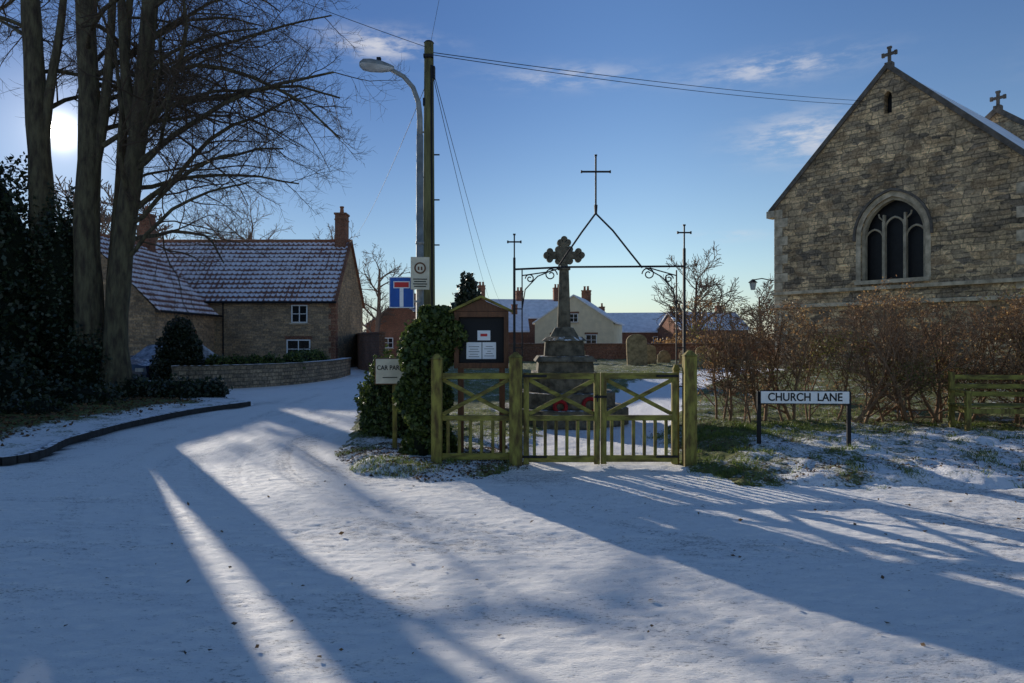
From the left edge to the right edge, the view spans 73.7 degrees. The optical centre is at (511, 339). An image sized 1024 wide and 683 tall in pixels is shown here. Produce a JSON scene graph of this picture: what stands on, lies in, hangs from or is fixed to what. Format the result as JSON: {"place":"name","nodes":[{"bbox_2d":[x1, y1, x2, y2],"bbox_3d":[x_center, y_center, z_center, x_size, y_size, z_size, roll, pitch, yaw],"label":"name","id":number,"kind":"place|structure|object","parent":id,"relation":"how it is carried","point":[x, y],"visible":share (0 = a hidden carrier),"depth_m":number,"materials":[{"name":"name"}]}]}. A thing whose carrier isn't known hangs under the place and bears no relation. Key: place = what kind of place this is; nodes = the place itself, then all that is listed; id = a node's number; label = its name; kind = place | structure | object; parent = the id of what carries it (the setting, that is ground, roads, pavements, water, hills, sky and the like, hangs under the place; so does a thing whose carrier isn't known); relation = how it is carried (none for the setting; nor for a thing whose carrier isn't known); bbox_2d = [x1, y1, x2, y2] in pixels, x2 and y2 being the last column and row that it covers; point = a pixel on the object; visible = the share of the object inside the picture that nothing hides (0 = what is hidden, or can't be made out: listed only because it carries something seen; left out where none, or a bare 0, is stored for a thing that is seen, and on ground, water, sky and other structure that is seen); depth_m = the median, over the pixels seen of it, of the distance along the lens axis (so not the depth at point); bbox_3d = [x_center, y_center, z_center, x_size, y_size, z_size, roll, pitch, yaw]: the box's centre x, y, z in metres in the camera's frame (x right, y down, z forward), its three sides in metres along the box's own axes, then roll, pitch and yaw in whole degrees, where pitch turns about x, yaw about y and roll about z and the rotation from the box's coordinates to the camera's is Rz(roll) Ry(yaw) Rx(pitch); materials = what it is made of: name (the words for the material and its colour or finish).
{"place":"outdoors","nodes":[
{"label":"outdoors","id":0,"kind":"place"},
{"bbox_2d":[130,344,217,380],"bbox_3d":[-12.256,0.845,24.376,2.000,1.470,4.110,0,0,14],"label":"parked car","id":1,"kind":"object","parent":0,"point":[140,363],"visible":0.13,"depth_m":23.33,"materials":[{"name":"paint"}]},
{"bbox_2d":[366,308,415,356],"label":"walls","id":2,"kind":"structure","parent":0,"point":[394,326],"depth_m":60.03,"materials":[{"name":"red brick"}]},
{"bbox_2d":[385,336,393,348],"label":"windows","id":3,"kind":"structure","parent":2,"relation":"attached to","point":[389,340],"depth_m":60.06,"materials":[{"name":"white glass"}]},
{"bbox_2d":[0,366,1023,682],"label":"snowy road","id":4,"kind":"structure","parent":0,"point":[112,544],"depth_m":4.68,"materials":[{"name":"white snow"}]},
{"bbox_2d":[54,174,112,234],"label":"bare tree","id":5,"kind":"object","parent":4,"relation":"on","point":[102,206],"visible":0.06,"depth_m":45.14,"materials":[{"name":"brown plant"}]},
{"bbox_2d":[0,0,200,392],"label":"bare tree","id":6,"kind":"object","parent":4,"relation":"on","point":[37,128],"visible":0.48,"depth_m":17.47,"materials":[{"name":"brown plant"}]},
{"bbox_2d":[0,401,250,465],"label":"kerb","id":7,"kind":"structure","parent":4,"relation":"on","point":[45,450],"depth_m":11.25,"materials":[{"name":"concrete"}]},
{"bbox_2d":[0,397,252,455],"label":"grass verge","id":8,"kind":"object","parent":4,"relation":"on","point":[14,444],"depth_m":12.47,"materials":[{"name":"white snow"}]},
{"bbox_2d":[0,151,52,389],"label":"holly bush","id":9,"kind":"object","parent":8,"relation":"on","point":[15,257],"visible":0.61,"depth_m":16.88,"materials":[{"name":"green plant"}]},
{"bbox_2d":[0,394,202,445],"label":"fallen leaves","id":10,"kind":"object","parent":8,"relation":"on","point":[81,408],"visible":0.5,"depth_m":13.58,"materials":[{"name":"brown plant"}]},
{"bbox_2d":[0,181,232,419],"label":"ivy undergrowth","id":11,"kind":"object","parent":8,"relation":"on","point":[72,373],"visible":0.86,"depth_m":16.81,"materials":[{"name":"green plant"}]},
{"bbox_2d":[71,0,314,294],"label":"bare tree","id":12,"kind":"object","parent":8,"relation":"on","point":[124,141],"visible":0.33,"depth_m":17.73,"materials":[{"name":"brown plant"}]},
{"bbox_2d":[101,179,176,243],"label":"bare tree","id":13,"kind":"object","parent":4,"relation":"on","point":[105,218],"visible":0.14,"depth_m":44.86,"materials":[{"name":"brown plant"}]},
{"bbox_2d":[101,206,221,354],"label":"brick cottage","id":14,"kind":"structure","parent":4,"relation":"on","point":[146,324],"depth_m":32.09,"materials":[{"name":"brick"}]},
{"bbox_2d":[161,310,221,333],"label":"gutter","id":15,"kind":"structure","parent":14,"relation":"in","point":[178,312],"depth_m":32.55,"materials":[{"name":"black plastic"}]},
{"bbox_2d":[42,0,292,353],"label":"bare tree","id":16,"kind":"object","parent":4,"relation":"on","point":[88,298],"visible":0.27,"depth_m":17.03,"materials":[{"name":"brown plant"}]},
{"bbox_2d":[148,315,205,385],"bbox_3d":[-10.992,0.396,22.635,1.903,2.476,1.798,0,0,0],"label":"conical yew","id":17,"kind":"object","parent":4,"relation":"on","point":[179,344],"visible":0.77,"depth_m":22.20,"materials":[{"name":"green plant"}]},
{"bbox_2d":[1,0,409,396],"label":"bare tree","id":18,"kind":"object","parent":4,"relation":"on","point":[139,121],"visible":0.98,"depth_m":16.79,"materials":[{"name":"brown plant"}]},
{"bbox_2d":[181,195,292,238],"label":"bare tree","id":19,"kind":"object","parent":4,"relation":"on","point":[251,232],"visible":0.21,"depth_m":59.39,"materials":[{"name":"brown plant"}]},
{"bbox_2d":[171,358,351,388],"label":"stone garden wall","id":20,"kind":"structure","parent":4,"relation":"on","point":[235,376],"depth_m":23.08,"materials":[{"name":"grey stone"}]},
{"bbox_2d":[204,348,329,369],"bbox_3d":[-8.355,0.945,25.535,2.276,1.250,7.201,0,0,16],"label":"garden hedge","id":21,"kind":"object","parent":4,"relation":"on","point":[304,356],"visible":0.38,"depth_m":23.73,"materials":[{"name":"green plant"}]},
{"bbox_2d":[207,249,362,366],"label":"walls","id":22,"kind":"structure","parent":4,"relation":"on","point":[261,329],"depth_m":36.00,"materials":[{"name":"stone"}]},
{"bbox_2d":[156,242,348,301],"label":"roof front","id":23,"kind":"structure","parent":22,"relation":"on","point":[314,274],"depth_m":37.48,"materials":[{"name":"tile"}]},
{"bbox_2d":[158,239,352,242],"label":"ridge tiles","id":24,"kind":"object","parent":22,"relation":"on","point":[272,240],"visible":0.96,"depth_m":39.15,"materials":[{"name":"ceramic"}]},
{"bbox_2d":[148,240,364,359],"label":"trim","id":25,"kind":"structure","parent":22,"relation":"attached to","point":[333,338],"depth_m":35.98,"materials":[{"name":"red brick"}]},
{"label":"roof back","id":26,"kind":"object","parent":25,"relation":"attached to","visible":0},
{"bbox_2d":[334,206,349,247],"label":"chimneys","id":27,"kind":"object","parent":26,"relation":"on","point":[341,219],"visible":0.97,"depth_m":38.85,"materials":[{"name":"red brick"}]},
{"bbox_2d":[285,303,311,352],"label":"windows","id":28,"kind":"structure","parent":22,"relation":"attached to","point":[299,313],"depth_m":35.98,"materials":[{"name":"white glass"}]},
{"bbox_2d":[312,220,373,312],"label":"bare tree","id":29,"kind":"object","parent":4,"relation":"on","point":[332,236],"visible":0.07,"depth_m":64.55,"materials":[{"name":"brown plant"}]},
{"bbox_2d":[356,332,385,371],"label":"brick boundary wall","id":30,"kind":"structure","parent":4,"relation":"on","point":[370,345],"depth_m":34.12,"materials":[{"name":"brown brick"}]},
{"bbox_2d":[358,243,410,331],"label":"bare tree","id":31,"kind":"object","parent":4,"relation":"on","point":[379,314],"visible":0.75,"depth_m":57.83,"materials":[{"name":"brown plant"}]},
{"bbox_2d":[359,57,423,317],"bbox_3d":[-1.748,-1.268,10.000,0.966,5.735,0.230,0,0,0],"label":"street lamp","id":32,"kind":"object","parent":4,"relation":"on","point":[377,65],"visible":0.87,"depth_m":9.96,"materials":[{"name":"metal"}]},
{"bbox_2d":[389,277,420,307],"bbox_3d":[-1.555,-0.690,9.913,0.450,0.450,0.054,0,0,0],"label":"no through road sign","id":33,"kind":"object","parent":32,"relation":"attached to","point":[401,293],"visible":1,"depth_m":9.89,"materials":[{"name":"metal"}]},
{"bbox_2d":[411,257,429,289],"bbox_3d":[-1.332,-0.965,9.895,0.270,0.470,0.060,0,0,-8],"label":"neighbourhood watch sign","id":34,"kind":"object","parent":32,"relation":"attached to","point":[420,273],"visible":1,"depth_m":9.88,"materials":[{"name":"white metal"}]},
{"bbox_2d":[423,40,439,305],"bbox_3d":[-1.405,-1.715,11.495,0.280,6.630,0.271,0,0,42],"label":"telegraph pole","id":35,"kind":"object","parent":4,"relation":"on","point":[428,193],"visible":0.72,"depth_m":11.42,"materials":[{"name":"brown wood"}]},
{"bbox_2d":[298,0,425,46],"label":"overhead cable","id":36,"kind":"object","parent":35,"relation":"attached to","point":[360,23],"visible":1,"depth_m":10.74,"materials":[{"name":"grey plastic"}]},
{"bbox_2d":[350,90,423,241],"bbox_3d":[-5.425,-4.860,25.250,0.009,1.289,28.627,0,0,-16],"label":"overhead cable","id":37,"kind":"object","parent":35,"relation":"attached to","point":[392,164],"visible":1,"depth_m":16.32,"materials":[{"name":"grey plastic"}]},
{"bbox_2d":[434,81,486,291],"bbox_3d":[-1.459,-3.532,38.750,0.011,1.747,54.501,0,0,0],"label":"overhead cable","id":38,"kind":"object","parent":35,"relation":"attached to","point":[454,167],"visible":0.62,"depth_m":15.33,"materials":[{"name":"grey plastic"}]},
{"bbox_2d":[435,79,497,296],"bbox_3d":[-1.009,-3.638,38.750,0.011,1.736,54.504,0,0,1],"label":"overhead cable","id":39,"kind":"object","parent":35,"relation":"attached to","point":[458,165],"visible":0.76,"depth_m":15.45,"materials":[{"name":"grey plastic"}]},
{"bbox_2d":[434,52,861,100],"bbox_3d":[5.340,-6.520,17.450,17.864,3.373,0.013,0,0,-42],"label":"overhead cable","id":40,"kind":"object","parent":35,"relation":"attached to","point":[623,77],"visible":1,"depth_m":14.54,"materials":[{"name":"grey plastic"}]},
{"bbox_2d":[532,286,623,342],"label":"cream cottage","id":41,"kind":"structure","parent":4,"relation":"on","point":[591,322],"depth_m":61.89,"materials":[{"name":"beige paint"}]},
{"bbox_2d":[550,312,597,342],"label":"windows","id":42,"kind":"structure","parent":41,"relation":"in","point":[591,337],"depth_m":61.67,"materials":[{"name":"white glass"}]},
{"bbox_2d":[509,343,773,361],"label":"churchyard wall","id":43,"kind":"structure","parent":4,"relation":"on","point":[531,351],"depth_m":36.66,"materials":[{"name":"brick"}]},
{"bbox_2d":[662,301,706,342],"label":"bare tree","id":44,"kind":"object","parent":4,"relation":"on","point":[678,316],"visible":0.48,"depth_m":48.21,"materials":[{"name":"brown plant"}]},
{"bbox_2d":[651,241,747,340],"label":"bare tree","id":45,"kind":"object","parent":4,"relation":"on","point":[703,287],"visible":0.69,"depth_m":60.08,"materials":[{"name":"brown plant"}]},
{"bbox_2d":[741,275,773,335],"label":"bare tree","id":46,"kind":"object","parent":4,"relation":"on","point":[770,300],"visible":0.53,"depth_m":51.93,"materials":[{"name":"brown plant"}]},
{"bbox_2d":[748,46,1023,374],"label":"stone church","id":47,"kind":"structure","parent":4,"relation":"on","point":[903,177],"depth_m":22.54,"materials":[{"name":"grey stone"}]},
{"bbox_2d":[434,55,859,104],"bbox_3d":[5.390,-6.410,17.400,17.872,3.233,0.013,0,0,-41],"label":"overhead cable","id":48,"kind":"object","parent":47,"relation":"attached to","point":[626,82],"visible":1,"depth_m":14.64,"materials":[{"name":"grey plastic"}]},
{"bbox_2d":[867,94,922,280],"bbox_3d":[12.882,-5.160,22.856,0.120,6.280,2.040,0,0,-38],"label":"window glass","id":49,"kind":"structure","parent":47,"relation":"in","point":[895,208],"depth_m":22.93,"materials":[{"name":"black glass"}]},
{"bbox_2d":[0,0,1023,332],"label":"sky","id":50,"kind":"structure","parent":0,"point":[714,164],"materials":[{"name":"blue"}]},
{"bbox_2d":[509,332,527,342],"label":"walls","id":51,"kind":"structure","parent":0,"point":[518,337],"depth_m":68.11,"materials":[{"name":"red brick"}]},
{"bbox_2d":[509,313,529,331],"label":"roof","id":52,"kind":"structure","parent":51,"relation":"on","point":[525,323],"depth_m":69.29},
{"bbox_2d":[334,359,1023,489],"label":"churchyard ground","id":53,"kind":"structure","parent":0,"point":[949,471],"depth_m":9.42,"materials":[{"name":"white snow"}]},
{"bbox_2d":[353,319,414,438],"bbox_3d":[-1.960,0.647,10.792,0.960,1.945,1.600,0,0,-33],"label":"ivy bush","id":54,"kind":"object","parent":53,"relation":"on","point":[373,401],"visible":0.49,"depth_m":10.50,"materials":[{"name":"green plant"}]},
{"bbox_2d":[375,357,403,447],"bbox_3d":[-1.661,0.940,9.316,0.410,1.400,0.077,0,0,-3],"label":"car park sign","id":55,"kind":"object","parent":53,"relation":"on","point":[387,371],"visible":0.9,"depth_m":9.28,"materials":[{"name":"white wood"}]},
{"bbox_2d":[392,304,468,455],"bbox_3d":[-1.063,0.579,8.978,1.004,2.106,0.846,0,0,0],"label":"ivy clad post","id":56,"kind":"object","parent":53,"relation":"on","point":[427,334],"visible":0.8,"depth_m":8.76,"materials":[{"name":"green plant"}]},
{"bbox_2d":[450,270,481,312],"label":"conifer tree","id":57,"kind":"object","parent":53,"relation":"on","point":[467,286],"visible":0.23,"depth_m":61.48,"materials":[{"name":"green plant"}]},
{"bbox_2d":[431,352,522,465],"bbox_3d":[-0.435,0.875,8.450,1.139,1.450,0.179,0,0,0],"label":"wooden fence panel","id":58,"kind":"object","parent":53,"relation":"on","point":[513,378],"visible":0.92,"depth_m":8.40,"materials":[{"name":"wood"}]},
{"bbox_2d":[449,295,512,452],"bbox_3d":[-0.400,0.511,8.940,0.852,2.178,0.201,0,0,0],"label":"notice board","id":59,"kind":"object","parent":53,"relation":"on","point":[486,327],"visible":0.93,"depth_m":8.96,"materials":[{"name":"brown wood"}]},
{"bbox_2d":[64,417,1023,657],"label":"fallen leaves","id":60,"kind":"object","parent":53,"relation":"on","point":[482,463],"visible":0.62,"depth_m":8.26,"materials":[{"name":"brown plant"}]},
{"bbox_2d":[505,236,628,428],"bbox_3d":[0.990,-0.211,13.000,2.300,3.523,2.300,0,0,0],"label":"war memorial cross","id":61,"kind":"object","parent":53,"relation":"on","point":[564,352],"visible":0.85,"depth_m":12.50,"materials":[{"name":"stone"}]},
{"bbox_2d":[553,400,567,410],"bbox_3d":[0.850,1.180,12.000,0.270,0.258,0.126,0,0,0],"label":"poppy wreath","id":62,"kind":"object","parent":61,"relation":"attached to","point":[563,402],"visible":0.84,"depth_m":11.98,"materials":[{"name":"red plastic"}]},
{"bbox_2d":[582,397,593,410],"bbox_3d":[1.380,1.150,12.020,0.310,0.291,0.148,0,0,0],"label":"poppy wreath","id":63,"kind":"object","parent":61,"relation":"attached to","point":[585,400],"visible":0.38,"depth_m":12.02,"materials":[{"name":"red plastic"}]},
{"bbox_2d":[507,154,691,460],"bbox_3d":[1.125,-0.395,8.800,2.378,3.990,0.048,0,0,0],"label":"wrought iron overthrow","id":64,"kind":"object","parent":53,"relation":"on","point":[551,269],"visible":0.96,"depth_m":8.79,"materials":[{"name":"black metal"}]},
{"bbox_2d":[523,350,697,466],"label":"wooden gate","id":65,"kind":"structure","parent":53,"relation":"on","point":[600,416],"depth_m":8.44,"materials":[{"name":"wood"}]},
{"bbox_2d":[626,334,647,364],"bbox_3d":[5.123,0.491,28.010,1.050,1.480,0.300,-2,-1,-6],"label":"gravestone","id":66,"kind":"object","parent":53,"relation":"on","point":[636,349],"visible":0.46,"depth_m":27.95,"materials":[{"name":"grey stone"}]},
{"bbox_2d":[647,345,656,363],"bbox_3d":[5.928,0.716,29.495,0.800,1.030,0.300,-3,1,6],"label":"gravestone","id":67,"kind":"object","parent":53,"relation":"on","point":[651,352],"visible":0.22,"depth_m":29.42,"materials":[{"name":"grey stone"}]},
{"bbox_2d":[657,350,670,362],"bbox_3d":[6.895,0.841,30.998,0.800,0.778,0.300,-1,0,-6],"label":"gravestone","id":68,"kind":"object","parent":53,"relation":"on","point":[663,356],"visible":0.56,"depth_m":30.94,"materials":[{"name":"grey stone"}]},
{"bbox_2d":[679,350,694,362],"bbox_3d":[7.700,0.815,30.018,0.900,0.830,0.300,0,-3,0],"label":"gravestone","id":69,"kind":"object","parent":53,"relation":"on","point":[680,358],"visible":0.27,"depth_m":29.96,"materials":[{"name":"grey stone"}]},
{"bbox_2d":[695,346,709,353],"bbox_3d":[9.214,0.765,33.005,0.900,0.930,0.300,2,-1,-6],"label":"gravestone","id":70,"kind":"object","parent":53,"relation":"on","point":[701,347],"visible":0.28,"depth_m":32.94,"materials":[{"name":"grey stone"}]},
{"bbox_2d":[696,353,709,366],"bbox_3d":[7.216,0.865,25.995,0.800,0.730,0.300,3,1,0],"label":"gravestone","id":71,"kind":"object","parent":53,"relation":"on","point":[699,362],"visible":0.15,"depth_m":25.93,"materials":[{"name":"grey stone"}]},
{"bbox_2d":[651,327,772,342],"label":"bare shrubs","id":72,"kind":"object","parent":53,"relation":"on","point":[670,341],"visible":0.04,"depth_m":40.15,"materials":[{"name":"brown plant"}]},
{"bbox_2d":[757,390,850,446],"bbox_3d":[3.901,1.111,9.117,1.220,0.878,0.075,0,0,4],"label":"street name sign","id":73,"kind":"object","parent":53,"relation":"on","point":[803,397],"visible":0.95,"depth_m":9.09,"materials":[{"name":"white metal"}]},
{"bbox_2d":[672,275,1023,425],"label":"hawthorn hedge","id":74,"kind":"object","parent":53,"relation":"on","point":[910,365],"visible":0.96,"depth_m":11.20,"materials":[{"name":"brown plant"}]},
{"bbox_2d":[947,372,1023,430],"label":"wooden bench","id":75,"kind":"object","parent":53,"relation":"on","point":[967,410],"visible":0.89,"depth_m":10.57,"materials":[{"name":"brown wood"}]},
{"label":"ground","id":76,"kind":"structure","parent":0,"visible":0},
{"bbox_2d":[528,319,536,342],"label":"walls","id":77,"kind":"structure","parent":76,"relation":"on","point":[531,336],"depth_m":76.00,"materials":[{"name":"red brick"}]},
{"bbox_2d":[485,299,557,318],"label":"roof","id":78,"kind":"structure","parent":77,"relation":"on","point":[535,308],"depth_m":78.20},
{"bbox_2d":[478,282,558,300],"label":"chimneys","id":79,"kind":"object","parent":78,"relation":"on","point":[518,292],"visible":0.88,"depth_m":78.98,"materials":[{"name":"red brick"}]},
{"bbox_2d":[622,333,657,342],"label":"walls","id":80,"kind":"structure","parent":76,"relation":"on","point":[648,337],"depth_m":79.83,"materials":[{"name":"red brick"}]},
{"bbox_2d":[608,312,665,332],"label":"roof","id":81,"kind":"structure","parent":80,"relation":"on","point":[640,322],"depth_m":81.60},
{"bbox_2d":[658,317,748,342],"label":"walls","id":82,"kind":"structure","parent":76,"relation":"on","point":[665,325],"depth_m":75.95,"materials":[{"name":"red brick"}]},
{"bbox_2d":[656,312,749,330],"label":"roof","id":83,"kind":"structure","parent":82,"relation":"on","point":[657,328],"depth_m":75.35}
]}

